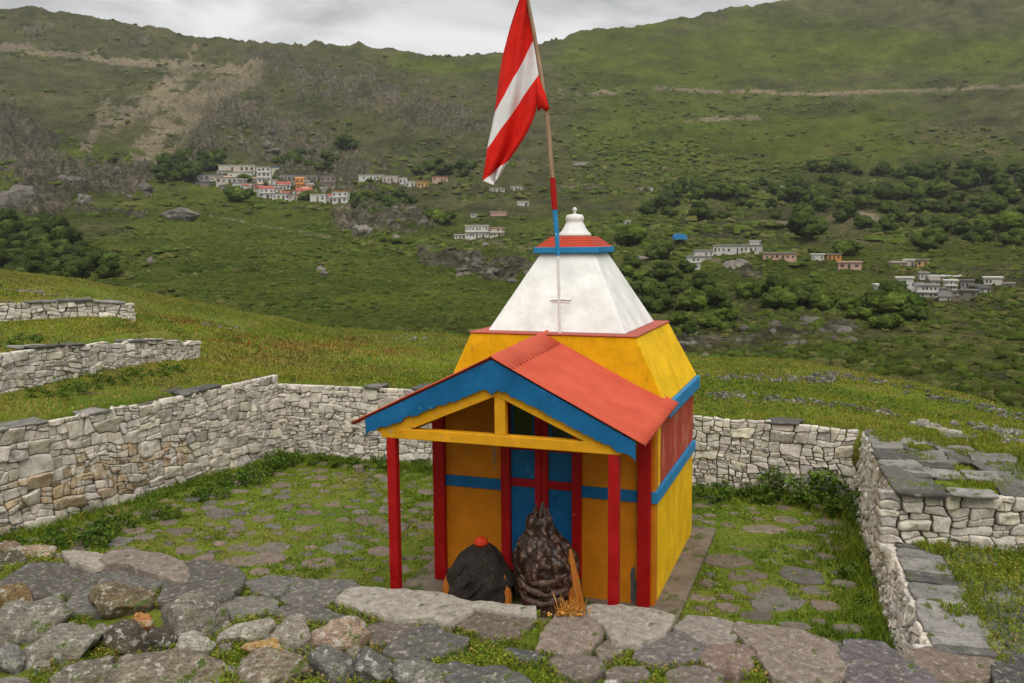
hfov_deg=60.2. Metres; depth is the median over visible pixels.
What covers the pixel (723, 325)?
hill tree
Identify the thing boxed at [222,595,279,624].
flat stone
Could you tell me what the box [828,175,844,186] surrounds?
hill tree
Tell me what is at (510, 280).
hill boulder
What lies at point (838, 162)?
hill tree
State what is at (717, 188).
hill tree
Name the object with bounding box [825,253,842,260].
stone house
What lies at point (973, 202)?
hill tree
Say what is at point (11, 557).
boulder
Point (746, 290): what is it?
hill tree
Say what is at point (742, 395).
rubble row
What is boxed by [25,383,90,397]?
weed clump
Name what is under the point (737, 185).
hill tree
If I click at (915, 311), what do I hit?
hill tree
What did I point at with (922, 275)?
stone house
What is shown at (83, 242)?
hill tree
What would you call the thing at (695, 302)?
hill tree
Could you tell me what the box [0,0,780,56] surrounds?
sky
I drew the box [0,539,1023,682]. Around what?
walkway moss
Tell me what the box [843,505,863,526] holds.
weed clump
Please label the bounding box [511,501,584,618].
draped idol
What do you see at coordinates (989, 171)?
hill tree
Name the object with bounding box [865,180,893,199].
hill tree
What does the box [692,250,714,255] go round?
stone house
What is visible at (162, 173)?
hill tree
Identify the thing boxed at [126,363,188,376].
weed clump
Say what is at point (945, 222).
hill tree
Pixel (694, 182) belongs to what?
hill tree
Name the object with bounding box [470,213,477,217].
stone house
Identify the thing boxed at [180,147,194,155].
hill tree
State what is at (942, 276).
stone house
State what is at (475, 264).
hill boulder
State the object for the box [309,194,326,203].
stone house
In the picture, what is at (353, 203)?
hill tree
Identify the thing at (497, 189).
stone house
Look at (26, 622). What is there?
boulder
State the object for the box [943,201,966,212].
hill tree
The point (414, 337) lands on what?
rubble row
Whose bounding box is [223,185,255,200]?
hill tree
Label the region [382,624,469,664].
flat stone
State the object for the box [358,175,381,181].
stone house
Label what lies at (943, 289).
stone house
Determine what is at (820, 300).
hill tree
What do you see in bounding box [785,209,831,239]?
hill tree
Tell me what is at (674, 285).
hill tree
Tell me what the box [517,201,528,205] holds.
stone house
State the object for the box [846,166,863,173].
hill tree
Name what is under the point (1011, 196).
hill tree
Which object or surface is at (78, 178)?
hill boulder
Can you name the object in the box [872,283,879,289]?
stone house
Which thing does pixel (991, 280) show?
stone house
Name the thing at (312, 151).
hill tree
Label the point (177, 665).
boulder
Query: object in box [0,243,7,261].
hill tree
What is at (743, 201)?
hill tree
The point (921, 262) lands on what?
stone house
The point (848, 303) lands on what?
hill tree
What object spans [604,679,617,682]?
boulder
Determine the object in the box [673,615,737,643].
flat stone
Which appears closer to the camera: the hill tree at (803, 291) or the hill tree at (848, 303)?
the hill tree at (848, 303)
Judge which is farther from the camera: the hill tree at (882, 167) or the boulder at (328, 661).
the hill tree at (882, 167)
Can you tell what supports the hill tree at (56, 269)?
on the hillside terrain at (856, 58)
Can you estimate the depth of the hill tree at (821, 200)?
372.20 m
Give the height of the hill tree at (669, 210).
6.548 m
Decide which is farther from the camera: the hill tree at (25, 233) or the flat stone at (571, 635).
the hill tree at (25, 233)
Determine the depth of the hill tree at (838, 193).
418.99 m
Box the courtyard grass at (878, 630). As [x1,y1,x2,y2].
[0,451,900,650]
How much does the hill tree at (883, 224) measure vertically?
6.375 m
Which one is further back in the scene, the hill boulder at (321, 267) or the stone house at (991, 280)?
the hill boulder at (321, 267)
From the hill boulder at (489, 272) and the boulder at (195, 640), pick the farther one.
the hill boulder at (489, 272)
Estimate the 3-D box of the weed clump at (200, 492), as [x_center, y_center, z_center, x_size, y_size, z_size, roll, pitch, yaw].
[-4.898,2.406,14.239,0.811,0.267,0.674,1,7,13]
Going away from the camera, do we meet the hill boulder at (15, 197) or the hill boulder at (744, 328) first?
the hill boulder at (744, 328)
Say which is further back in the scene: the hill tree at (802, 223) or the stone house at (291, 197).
the stone house at (291, 197)
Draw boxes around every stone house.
[192,182,215,186]
[195,174,226,179]
[215,177,238,186]
[216,170,227,173]
[218,165,255,171]
[218,185,227,189]
[227,172,252,176]
[232,182,241,186]
[238,178,247,182]
[245,170,254,176]
[256,166,271,185]
[256,186,274,198]
[271,179,276,184]
[272,167,280,174]
[272,193,289,199]
[274,188,281,192]
[276,181,290,188]
[279,174,295,182]
[279,185,286,189]
[285,180,294,185]
[287,194,296,201]
[295,177,303,187]
[296,174,320,181]
[296,188,310,197]
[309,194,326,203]
[319,187,327,192]
[320,176,335,187]
[326,196,331,201]
[331,191,350,203]
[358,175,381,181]
[382,175,399,182]
[399,177,407,183]
[404,181,416,186]
[416,181,428,187]
[432,176,448,183]
[453,234,464,238]
[464,225,488,239]
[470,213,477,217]
[488,227,504,237]
[489,187,504,191]
[490,211,507,216]
[510,185,522,190]
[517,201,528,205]
[572,162,589,164]
[637,187,653,190]
[686,255,712,260]
[689,261,701,269]
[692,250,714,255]
[712,244,763,255]
[749,240,761,243]
[761,252,797,261]
[810,253,824,260]
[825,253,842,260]
[836,261,862,269]
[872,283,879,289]
[888,261,907,265]
[894,276,914,286]
[902,259,915,266]
[907,287,916,293]
[916,259,929,266]
[916,283,940,297]
[917,272,929,279]
[925,276,940,283]
[928,275,961,278]
[936,291,951,300]
[939,287,948,290]
[942,279,958,288]
[949,289,958,295]
[957,289,981,297]
[959,279,974,288]
[969,284,985,288]
[974,286,992,292]
[982,276,1003,285]
[1001,282,1015,287]
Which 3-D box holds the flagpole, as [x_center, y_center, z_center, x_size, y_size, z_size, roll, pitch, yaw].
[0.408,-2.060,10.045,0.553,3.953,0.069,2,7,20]
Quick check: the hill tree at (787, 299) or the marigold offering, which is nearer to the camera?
the marigold offering
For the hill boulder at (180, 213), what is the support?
on the hillside terrain at (856, 58)
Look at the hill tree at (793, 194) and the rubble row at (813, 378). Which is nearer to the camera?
the rubble row at (813, 378)
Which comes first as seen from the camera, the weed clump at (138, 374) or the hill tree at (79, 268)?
the weed clump at (138, 374)
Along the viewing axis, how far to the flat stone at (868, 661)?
7.29 m
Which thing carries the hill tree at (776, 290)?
on the hillside terrain at (856, 58)
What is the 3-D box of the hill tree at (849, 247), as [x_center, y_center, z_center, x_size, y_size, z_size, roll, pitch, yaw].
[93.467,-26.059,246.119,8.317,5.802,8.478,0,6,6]
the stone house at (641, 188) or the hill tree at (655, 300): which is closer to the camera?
the hill tree at (655, 300)
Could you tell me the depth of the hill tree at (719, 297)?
163.70 m
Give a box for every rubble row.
[0,286,65,295]
[190,321,241,330]
[392,334,429,340]
[705,371,1023,419]
[705,391,897,415]
[909,419,983,452]
[950,420,1023,444]
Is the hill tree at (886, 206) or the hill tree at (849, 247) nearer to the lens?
the hill tree at (849, 247)
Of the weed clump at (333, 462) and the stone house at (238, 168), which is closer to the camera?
the weed clump at (333, 462)
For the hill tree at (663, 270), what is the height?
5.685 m
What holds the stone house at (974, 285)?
on the hillside terrain at (856, 58)
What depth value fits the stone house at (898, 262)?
215.85 m
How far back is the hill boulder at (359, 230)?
315.92 m
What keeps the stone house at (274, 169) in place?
on the hillside terrain at (856, 58)
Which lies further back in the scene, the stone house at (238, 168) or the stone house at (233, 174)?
the stone house at (238, 168)
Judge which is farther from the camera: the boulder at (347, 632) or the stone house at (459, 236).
the stone house at (459, 236)
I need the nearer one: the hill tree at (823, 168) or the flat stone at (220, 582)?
the flat stone at (220, 582)
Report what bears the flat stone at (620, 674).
on the meadow ground at (748, 540)
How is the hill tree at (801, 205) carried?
on the hillside terrain at (856, 58)
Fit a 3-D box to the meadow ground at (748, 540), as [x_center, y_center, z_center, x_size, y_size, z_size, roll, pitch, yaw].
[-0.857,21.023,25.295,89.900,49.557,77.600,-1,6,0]
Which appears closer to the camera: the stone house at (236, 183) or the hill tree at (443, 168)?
the stone house at (236, 183)
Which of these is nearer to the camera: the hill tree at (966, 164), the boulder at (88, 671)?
the boulder at (88, 671)
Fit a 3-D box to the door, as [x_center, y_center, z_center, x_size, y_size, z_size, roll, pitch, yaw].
[0.346,1.480,10.067,0.957,2.371,0.165,2,7,20]
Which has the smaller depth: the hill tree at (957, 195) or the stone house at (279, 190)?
the hill tree at (957, 195)
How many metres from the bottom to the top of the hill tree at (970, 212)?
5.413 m
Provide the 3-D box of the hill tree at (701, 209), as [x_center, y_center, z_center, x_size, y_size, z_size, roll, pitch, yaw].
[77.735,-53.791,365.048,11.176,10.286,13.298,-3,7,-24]
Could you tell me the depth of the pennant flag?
10.04 m
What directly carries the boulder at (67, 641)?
on the meadow ground at (748, 540)
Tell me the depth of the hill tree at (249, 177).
482.62 m
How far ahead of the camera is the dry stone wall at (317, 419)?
14.41 m
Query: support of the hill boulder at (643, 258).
on the hillside terrain at (856, 58)
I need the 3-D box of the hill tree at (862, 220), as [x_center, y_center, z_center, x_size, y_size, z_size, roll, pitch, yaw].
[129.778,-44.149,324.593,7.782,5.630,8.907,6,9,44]
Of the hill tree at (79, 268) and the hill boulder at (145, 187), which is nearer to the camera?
the hill tree at (79, 268)
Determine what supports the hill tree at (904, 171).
on the hillside terrain at (856, 58)
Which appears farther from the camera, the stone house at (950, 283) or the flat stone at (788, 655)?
the stone house at (950, 283)
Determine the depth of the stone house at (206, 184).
478.14 m
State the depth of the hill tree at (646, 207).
390.52 m
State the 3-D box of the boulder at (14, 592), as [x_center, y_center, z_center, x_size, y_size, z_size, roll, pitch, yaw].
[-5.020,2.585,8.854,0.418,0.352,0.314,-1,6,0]
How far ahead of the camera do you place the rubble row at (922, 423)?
14.74 m
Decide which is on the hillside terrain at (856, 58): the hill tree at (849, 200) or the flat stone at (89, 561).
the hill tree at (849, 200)
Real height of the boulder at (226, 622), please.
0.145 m
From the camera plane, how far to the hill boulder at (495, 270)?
228.39 m
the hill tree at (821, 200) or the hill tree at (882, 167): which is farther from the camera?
the hill tree at (882, 167)
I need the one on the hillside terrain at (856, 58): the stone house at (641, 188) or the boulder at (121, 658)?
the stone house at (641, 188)
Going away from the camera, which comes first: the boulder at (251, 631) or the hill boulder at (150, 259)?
the boulder at (251, 631)
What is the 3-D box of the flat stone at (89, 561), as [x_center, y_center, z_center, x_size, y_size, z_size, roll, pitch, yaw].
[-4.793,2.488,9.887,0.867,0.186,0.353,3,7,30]
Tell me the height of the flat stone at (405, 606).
0.182 m
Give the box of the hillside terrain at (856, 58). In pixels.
[0,0,1023,407]
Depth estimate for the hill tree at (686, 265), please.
222.97 m
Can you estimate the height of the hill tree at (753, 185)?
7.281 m
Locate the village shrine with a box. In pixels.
[350,207,715,623]
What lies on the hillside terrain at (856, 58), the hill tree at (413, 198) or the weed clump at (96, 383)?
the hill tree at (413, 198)
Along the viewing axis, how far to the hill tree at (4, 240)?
237.61 m
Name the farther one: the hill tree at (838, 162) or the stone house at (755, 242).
the hill tree at (838, 162)
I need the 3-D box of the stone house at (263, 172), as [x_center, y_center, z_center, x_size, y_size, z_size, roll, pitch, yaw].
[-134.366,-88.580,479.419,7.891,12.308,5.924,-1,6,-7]
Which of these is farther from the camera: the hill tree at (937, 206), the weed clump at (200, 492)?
the hill tree at (937, 206)
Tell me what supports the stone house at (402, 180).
on the hillside terrain at (856, 58)
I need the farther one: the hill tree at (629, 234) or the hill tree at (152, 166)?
the hill tree at (152, 166)
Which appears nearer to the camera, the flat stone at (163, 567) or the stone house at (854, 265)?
the flat stone at (163, 567)
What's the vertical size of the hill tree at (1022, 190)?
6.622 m
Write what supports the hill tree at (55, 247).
on the hillside terrain at (856, 58)
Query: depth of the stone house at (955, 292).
164.86 m
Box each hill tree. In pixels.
[0,205,32,234]
[0,208,27,220]
[0,229,10,248]
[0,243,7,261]
[0,247,27,265]
[2,262,28,272]
[5,232,30,249]
[12,248,50,273]
[21,225,46,238]
[22,234,50,247]
[23,242,50,256]
[24,210,51,227]
[27,213,83,244]
[40,264,71,277]
[41,236,70,256]
[45,256,61,265]
[58,244,99,271]
[60,258,91,278]
[73,240,91,247]
[88,246,118,266]
[95,260,122,277]
[107,155,122,162]
[150,164,157,172]
[154,164,174,181]
[155,152,170,158]
[156,157,176,170]
[167,151,187,161]
[170,161,197,180]
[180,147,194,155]
[190,162,204,175]
[191,158,209,169]
[196,148,215,161]
[204,158,218,170]
[208,147,227,161]
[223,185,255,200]
[236,174,252,181]
[273,154,285,164]
[285,151,305,162]
[291,147,306,154]
[297,190,317,200]
[304,159,320,169]
[306,149,315,154]
[319,160,333,170]
[320,150,339,161]
[333,134,357,149]
[344,199,357,207]
[349,192,360,202]
[357,197,370,203]
[360,189,373,196]
[368,207,382,213]
[369,191,384,200]
[381,195,397,205]
[391,188,406,197]
[407,194,418,202]
[411,166,424,173]
[421,205,457,223]
[422,160,436,171]
[433,157,445,164]
[433,162,453,174]
[454,157,473,169]
[458,168,469,176]
[613,222,647,245]
[618,264,634,277]
[623,254,642,267]
[628,281,641,292]
[632,269,650,281]
[633,200,656,214]
[640,287,674,313]
[641,281,665,291]
[645,240,673,259]
[648,260,684,279]
[650,190,680,208]
[660,205,679,217]
[663,178,689,196]
[665,276,689,293]
[668,309,692,324]
[674,292,707,311]
[677,259,695,273]
[679,320,698,333]
[683,288,702,295]
[686,200,716,220]
[688,177,707,189]
[688,269,716,288]
[691,187,704,198]
[696,315,721,327]
[702,286,732,308]
[703,181,733,197]
[714,307,738,320]
[715,320,736,329]
[716,210,731,218]
[725,182,749,194]
[734,187,750,196]
[734,281,764,299]
[735,197,755,206]
[748,180,759,189]
[758,177,771,185]
[759,285,794,307]
[762,271,795,292]
[764,197,777,207]
[764,290,799,310]
[765,183,783,195]
[770,209,781,218]
[776,185,810,203]
[785,175,808,189]
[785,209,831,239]
[788,281,818,304]
[791,201,815,214]
[801,159,821,170]
[807,185,826,199]
[808,289,838,310]
[810,189,832,210]
[816,163,832,172]
[817,173,830,182]
[827,185,845,199]
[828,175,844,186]
[829,155,854,170]
[832,205,859,220]
[832,238,864,254]
[834,196,856,208]
[838,298,861,309]
[843,307,872,320]
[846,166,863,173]
[850,182,870,192]
[853,215,876,226]
[855,194,877,207]
[859,288,885,307]
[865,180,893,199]
[867,288,928,317]
[867,315,892,328]
[869,159,893,175]
[871,217,899,231]
[876,198,898,213]
[878,278,915,293]
[878,312,904,327]
[881,213,897,222]
[890,164,914,178]
[891,176,928,201]
[893,210,912,221]
[902,304,928,319]
[908,161,938,178]
[909,198,931,211]
[909,225,947,249]
[914,215,928,226]
[927,176,950,197]
[929,201,945,211]
[929,213,957,229]
[933,159,950,170]
[934,170,949,179]
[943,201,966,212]
[945,189,966,203]
[949,169,983,188]
[949,219,974,233]
[955,158,973,169]
[959,207,979,217]
[961,222,997,242]
[966,197,981,207]
[971,155,992,166]
[971,159,1006,183]
[973,208,1023,234]
[978,193,1008,212]
[985,190,1003,199]
[991,178,1017,193]
[996,226,1023,245]
[1002,190,1022,202]
[1004,163,1023,173]
[1010,203,1023,213]
[1013,172,1022,181]
[1017,175,1023,186]
[1020,183,1023,193]
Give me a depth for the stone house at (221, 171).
498.79 m
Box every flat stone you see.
[0,562,104,601]
[61,550,104,572]
[65,570,164,620]
[100,549,189,583]
[156,560,246,609]
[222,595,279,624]
[245,574,294,601]
[269,606,345,625]
[280,577,359,608]
[334,586,474,631]
[367,621,418,650]
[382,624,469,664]
[441,661,532,682]
[455,611,535,644]
[464,600,536,620]
[501,647,542,667]
[535,610,604,658]
[548,654,605,682]
[585,604,675,655]
[595,640,622,665]
[604,666,653,682]
[632,631,705,672]
[665,665,724,682]
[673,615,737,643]
[700,643,756,682]
[732,621,846,682]
[839,639,941,682]
[901,646,996,682]
[991,654,1023,682]
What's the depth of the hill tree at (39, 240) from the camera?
241.44 m
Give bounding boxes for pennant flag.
[483,0,548,184]
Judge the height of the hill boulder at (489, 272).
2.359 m
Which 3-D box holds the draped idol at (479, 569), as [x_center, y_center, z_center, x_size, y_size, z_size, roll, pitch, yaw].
[-0.351,2.547,9.969,0.867,0.735,0.653,2,7,20]
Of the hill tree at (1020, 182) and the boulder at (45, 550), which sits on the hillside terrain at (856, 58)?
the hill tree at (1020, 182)
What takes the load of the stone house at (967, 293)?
on the hillside terrain at (856, 58)
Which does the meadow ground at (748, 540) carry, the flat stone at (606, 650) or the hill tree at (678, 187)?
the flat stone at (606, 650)
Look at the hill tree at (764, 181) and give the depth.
479.08 m
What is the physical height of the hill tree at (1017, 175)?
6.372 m
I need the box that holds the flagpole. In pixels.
[527,0,571,332]
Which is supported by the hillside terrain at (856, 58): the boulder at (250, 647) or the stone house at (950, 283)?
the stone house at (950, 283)
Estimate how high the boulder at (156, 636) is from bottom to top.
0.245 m
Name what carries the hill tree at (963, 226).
on the hillside terrain at (856, 58)
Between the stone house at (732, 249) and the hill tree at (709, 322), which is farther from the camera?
the stone house at (732, 249)
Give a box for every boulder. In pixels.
[0,185,37,209]
[0,540,21,555]
[0,550,29,571]
[0,583,32,607]
[0,594,73,644]
[0,643,25,674]
[0,676,31,682]
[15,544,57,561]
[23,622,105,669]
[31,659,53,675]
[49,660,118,682]
[57,175,73,181]
[71,176,85,180]
[77,194,93,205]
[88,581,155,619]
[94,655,115,662]
[95,623,106,629]
[101,619,147,655]
[106,648,227,682]
[118,654,132,662]
[132,612,153,630]
[137,183,152,191]
[141,627,177,652]
[147,256,154,262]
[158,207,199,221]
[160,590,230,642]
[176,630,216,655]
[216,617,276,644]
[218,643,234,657]
[219,620,229,631]
[225,665,235,676]
[228,647,312,682]
[241,638,284,655]
[259,143,269,147]
[263,614,310,651]
[271,147,282,153]
[296,643,313,656]
[307,644,353,682]
[309,615,370,651]
[316,265,325,270]
[319,270,328,275]
[346,645,359,657]
[349,646,393,682]
[353,224,372,235]
[391,657,452,682]
[417,219,427,226]
[455,272,464,276]
[460,267,468,272]
[471,260,480,267]
[486,268,493,275]
[487,267,497,273]
[506,278,516,282]
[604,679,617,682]
[638,255,649,261]
[722,258,752,268]
[738,325,748,330]
[768,320,781,325]
[783,340,797,344]
[799,315,814,322]
[835,326,851,333]
[845,337,857,341]
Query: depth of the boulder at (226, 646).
7.72 m
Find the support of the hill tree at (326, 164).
on the hillside terrain at (856, 58)
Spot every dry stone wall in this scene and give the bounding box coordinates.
[0,297,135,321]
[0,338,200,393]
[0,375,282,536]
[277,383,858,497]
[851,429,1002,576]
[871,451,1023,551]
[872,542,1023,658]
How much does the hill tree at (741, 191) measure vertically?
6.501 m
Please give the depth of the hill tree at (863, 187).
434.59 m
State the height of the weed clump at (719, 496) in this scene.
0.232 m
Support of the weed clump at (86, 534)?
on the meadow ground at (748, 540)
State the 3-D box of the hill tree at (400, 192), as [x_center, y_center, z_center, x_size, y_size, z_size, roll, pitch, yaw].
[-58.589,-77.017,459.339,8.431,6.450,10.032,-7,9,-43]
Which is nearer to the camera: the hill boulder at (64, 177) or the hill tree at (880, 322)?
the hill tree at (880, 322)
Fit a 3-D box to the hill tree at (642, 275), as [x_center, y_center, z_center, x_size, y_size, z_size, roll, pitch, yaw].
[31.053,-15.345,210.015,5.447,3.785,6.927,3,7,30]
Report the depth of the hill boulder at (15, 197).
359.90 m
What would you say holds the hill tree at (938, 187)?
on the hillside terrain at (856, 58)
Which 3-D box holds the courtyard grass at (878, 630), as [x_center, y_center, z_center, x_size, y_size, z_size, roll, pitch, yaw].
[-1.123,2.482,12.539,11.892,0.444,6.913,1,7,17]
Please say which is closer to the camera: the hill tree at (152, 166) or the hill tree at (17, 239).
the hill tree at (17, 239)
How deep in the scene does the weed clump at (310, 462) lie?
16.32 m
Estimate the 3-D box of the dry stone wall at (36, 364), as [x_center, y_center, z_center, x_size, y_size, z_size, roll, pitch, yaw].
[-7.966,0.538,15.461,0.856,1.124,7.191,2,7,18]
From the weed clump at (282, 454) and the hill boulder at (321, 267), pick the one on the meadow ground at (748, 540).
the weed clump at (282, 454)
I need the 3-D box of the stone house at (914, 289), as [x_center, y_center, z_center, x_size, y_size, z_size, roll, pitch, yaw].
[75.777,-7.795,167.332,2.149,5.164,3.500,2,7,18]
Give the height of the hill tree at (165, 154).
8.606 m
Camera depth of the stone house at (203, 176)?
483.59 m
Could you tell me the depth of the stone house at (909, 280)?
186.97 m
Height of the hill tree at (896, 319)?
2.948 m
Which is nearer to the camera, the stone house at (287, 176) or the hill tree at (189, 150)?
the stone house at (287, 176)
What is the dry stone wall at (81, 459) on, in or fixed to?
on the meadow ground at (748, 540)
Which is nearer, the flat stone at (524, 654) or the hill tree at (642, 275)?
the flat stone at (524, 654)
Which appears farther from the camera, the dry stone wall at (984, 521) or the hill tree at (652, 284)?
the hill tree at (652, 284)
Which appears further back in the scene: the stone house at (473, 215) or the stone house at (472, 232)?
the stone house at (473, 215)
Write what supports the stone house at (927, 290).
on the hillside terrain at (856, 58)
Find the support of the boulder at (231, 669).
on the meadow ground at (748, 540)
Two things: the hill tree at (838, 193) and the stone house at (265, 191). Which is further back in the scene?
the stone house at (265, 191)
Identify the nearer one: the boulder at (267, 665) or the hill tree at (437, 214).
the boulder at (267, 665)
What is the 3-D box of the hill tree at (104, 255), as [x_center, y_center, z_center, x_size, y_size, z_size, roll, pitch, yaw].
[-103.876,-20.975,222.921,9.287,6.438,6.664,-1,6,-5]
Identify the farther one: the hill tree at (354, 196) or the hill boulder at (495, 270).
the hill tree at (354, 196)
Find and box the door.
[500,371,581,578]
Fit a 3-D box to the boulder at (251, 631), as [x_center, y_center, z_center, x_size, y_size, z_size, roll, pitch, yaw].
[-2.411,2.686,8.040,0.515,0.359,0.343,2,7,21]
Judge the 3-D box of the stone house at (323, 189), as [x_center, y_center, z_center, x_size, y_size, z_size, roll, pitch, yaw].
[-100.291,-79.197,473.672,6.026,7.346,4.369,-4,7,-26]
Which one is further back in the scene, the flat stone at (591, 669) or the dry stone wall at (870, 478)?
the dry stone wall at (870, 478)
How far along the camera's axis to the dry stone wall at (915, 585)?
8.66 m
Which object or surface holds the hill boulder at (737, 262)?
on the hillside terrain at (856, 58)
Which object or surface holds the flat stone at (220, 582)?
on the meadow ground at (748, 540)
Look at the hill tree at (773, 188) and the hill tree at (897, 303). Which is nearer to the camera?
the hill tree at (897, 303)
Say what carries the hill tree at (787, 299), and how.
on the hillside terrain at (856, 58)
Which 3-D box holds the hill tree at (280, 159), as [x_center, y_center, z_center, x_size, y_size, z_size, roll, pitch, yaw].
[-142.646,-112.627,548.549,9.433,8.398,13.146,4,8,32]
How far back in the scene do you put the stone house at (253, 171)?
490.39 m
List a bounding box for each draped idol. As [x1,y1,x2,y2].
[442,536,515,603]
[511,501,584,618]
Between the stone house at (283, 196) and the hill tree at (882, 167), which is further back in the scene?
the hill tree at (882, 167)
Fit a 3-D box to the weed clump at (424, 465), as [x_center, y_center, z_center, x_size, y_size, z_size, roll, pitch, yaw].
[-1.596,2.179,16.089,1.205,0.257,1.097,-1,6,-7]
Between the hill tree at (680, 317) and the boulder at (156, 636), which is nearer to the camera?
the boulder at (156, 636)
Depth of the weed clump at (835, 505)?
13.19 m
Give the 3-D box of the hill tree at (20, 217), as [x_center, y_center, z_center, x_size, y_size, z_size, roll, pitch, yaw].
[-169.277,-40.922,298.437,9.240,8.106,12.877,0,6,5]
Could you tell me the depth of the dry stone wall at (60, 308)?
18.39 m
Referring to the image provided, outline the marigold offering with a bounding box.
[547,591,594,616]
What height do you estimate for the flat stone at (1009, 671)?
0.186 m
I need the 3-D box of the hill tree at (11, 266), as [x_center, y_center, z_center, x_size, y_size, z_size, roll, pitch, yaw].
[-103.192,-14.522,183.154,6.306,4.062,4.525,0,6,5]
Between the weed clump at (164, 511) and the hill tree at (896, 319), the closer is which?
the weed clump at (164, 511)
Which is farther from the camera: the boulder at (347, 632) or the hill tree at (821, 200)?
the hill tree at (821, 200)
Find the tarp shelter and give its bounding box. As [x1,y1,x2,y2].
[672,234,686,238]
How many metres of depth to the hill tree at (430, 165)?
546.71 m
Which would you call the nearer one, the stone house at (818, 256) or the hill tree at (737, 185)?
the stone house at (818, 256)
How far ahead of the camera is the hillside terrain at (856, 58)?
632.92 m
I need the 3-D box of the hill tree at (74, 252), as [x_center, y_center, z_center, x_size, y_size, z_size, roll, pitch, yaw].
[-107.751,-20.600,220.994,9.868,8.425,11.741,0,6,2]
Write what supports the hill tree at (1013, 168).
on the hillside terrain at (856, 58)
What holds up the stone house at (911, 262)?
on the hillside terrain at (856, 58)
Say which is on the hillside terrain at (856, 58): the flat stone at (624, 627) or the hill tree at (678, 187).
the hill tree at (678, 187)
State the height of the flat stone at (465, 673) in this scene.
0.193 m
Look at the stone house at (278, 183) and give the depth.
473.96 m
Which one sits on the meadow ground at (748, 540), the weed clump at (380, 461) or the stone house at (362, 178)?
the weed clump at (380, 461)
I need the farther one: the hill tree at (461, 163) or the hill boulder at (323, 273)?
the hill tree at (461, 163)
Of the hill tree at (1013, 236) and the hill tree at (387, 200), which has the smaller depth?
the hill tree at (1013, 236)
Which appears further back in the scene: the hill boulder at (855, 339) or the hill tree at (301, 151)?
the hill tree at (301, 151)
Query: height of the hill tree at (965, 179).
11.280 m
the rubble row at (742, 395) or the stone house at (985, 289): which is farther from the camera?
the stone house at (985, 289)
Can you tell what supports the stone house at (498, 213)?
on the hillside terrain at (856, 58)
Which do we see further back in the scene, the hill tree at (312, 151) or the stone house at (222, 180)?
the hill tree at (312, 151)
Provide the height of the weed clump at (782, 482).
0.576 m
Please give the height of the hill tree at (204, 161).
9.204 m
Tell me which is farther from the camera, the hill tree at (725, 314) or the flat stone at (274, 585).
the hill tree at (725, 314)
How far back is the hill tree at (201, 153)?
525.72 m
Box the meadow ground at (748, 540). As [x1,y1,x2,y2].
[0,274,1023,682]
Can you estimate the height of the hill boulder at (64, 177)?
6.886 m
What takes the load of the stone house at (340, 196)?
on the hillside terrain at (856, 58)
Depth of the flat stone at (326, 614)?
8.48 m
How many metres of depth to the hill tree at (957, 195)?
387.20 m
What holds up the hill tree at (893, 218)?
on the hillside terrain at (856, 58)
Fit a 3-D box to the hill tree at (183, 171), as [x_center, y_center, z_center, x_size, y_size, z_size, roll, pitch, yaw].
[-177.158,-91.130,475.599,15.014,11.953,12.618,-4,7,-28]
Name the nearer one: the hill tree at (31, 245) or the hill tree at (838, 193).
the hill tree at (31, 245)
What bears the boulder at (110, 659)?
on the meadow ground at (748, 540)
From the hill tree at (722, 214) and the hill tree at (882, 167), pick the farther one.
the hill tree at (882, 167)
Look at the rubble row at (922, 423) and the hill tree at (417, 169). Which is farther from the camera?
the hill tree at (417, 169)
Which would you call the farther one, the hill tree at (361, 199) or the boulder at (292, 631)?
the hill tree at (361, 199)
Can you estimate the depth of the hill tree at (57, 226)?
257.51 m
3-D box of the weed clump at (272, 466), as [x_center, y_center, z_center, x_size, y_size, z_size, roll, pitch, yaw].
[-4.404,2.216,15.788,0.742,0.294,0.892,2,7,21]
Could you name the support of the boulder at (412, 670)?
on the meadow ground at (748, 540)
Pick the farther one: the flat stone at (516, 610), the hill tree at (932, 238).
the hill tree at (932, 238)
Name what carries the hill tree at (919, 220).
on the hillside terrain at (856, 58)
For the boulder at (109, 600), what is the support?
on the meadow ground at (748, 540)
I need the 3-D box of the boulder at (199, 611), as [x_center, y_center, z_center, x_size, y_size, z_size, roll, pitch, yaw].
[-2.947,2.590,8.264,0.603,0.537,0.524,-6,8,-39]
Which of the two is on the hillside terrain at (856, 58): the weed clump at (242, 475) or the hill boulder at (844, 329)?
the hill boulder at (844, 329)
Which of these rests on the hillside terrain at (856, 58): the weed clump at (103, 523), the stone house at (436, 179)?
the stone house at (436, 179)
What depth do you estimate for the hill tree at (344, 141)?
591.70 m
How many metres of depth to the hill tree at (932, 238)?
248.82 m
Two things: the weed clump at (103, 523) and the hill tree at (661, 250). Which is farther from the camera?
the hill tree at (661, 250)
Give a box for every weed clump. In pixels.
[0,333,45,345]
[0,523,66,545]
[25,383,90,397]
[43,522,118,549]
[70,378,116,387]
[84,512,142,536]
[89,369,147,382]
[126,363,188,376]
[139,503,182,521]
[186,481,235,502]
[214,469,267,487]
[245,457,289,477]
[261,447,302,467]
[276,453,332,466]
[312,452,360,467]
[344,456,386,468]
[370,454,419,468]
[399,459,432,471]
[692,482,731,502]
[695,481,758,502]
[711,480,777,502]
[733,484,811,504]
[753,466,848,509]
[787,467,861,518]
[833,549,878,584]
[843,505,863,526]
[852,591,891,626]

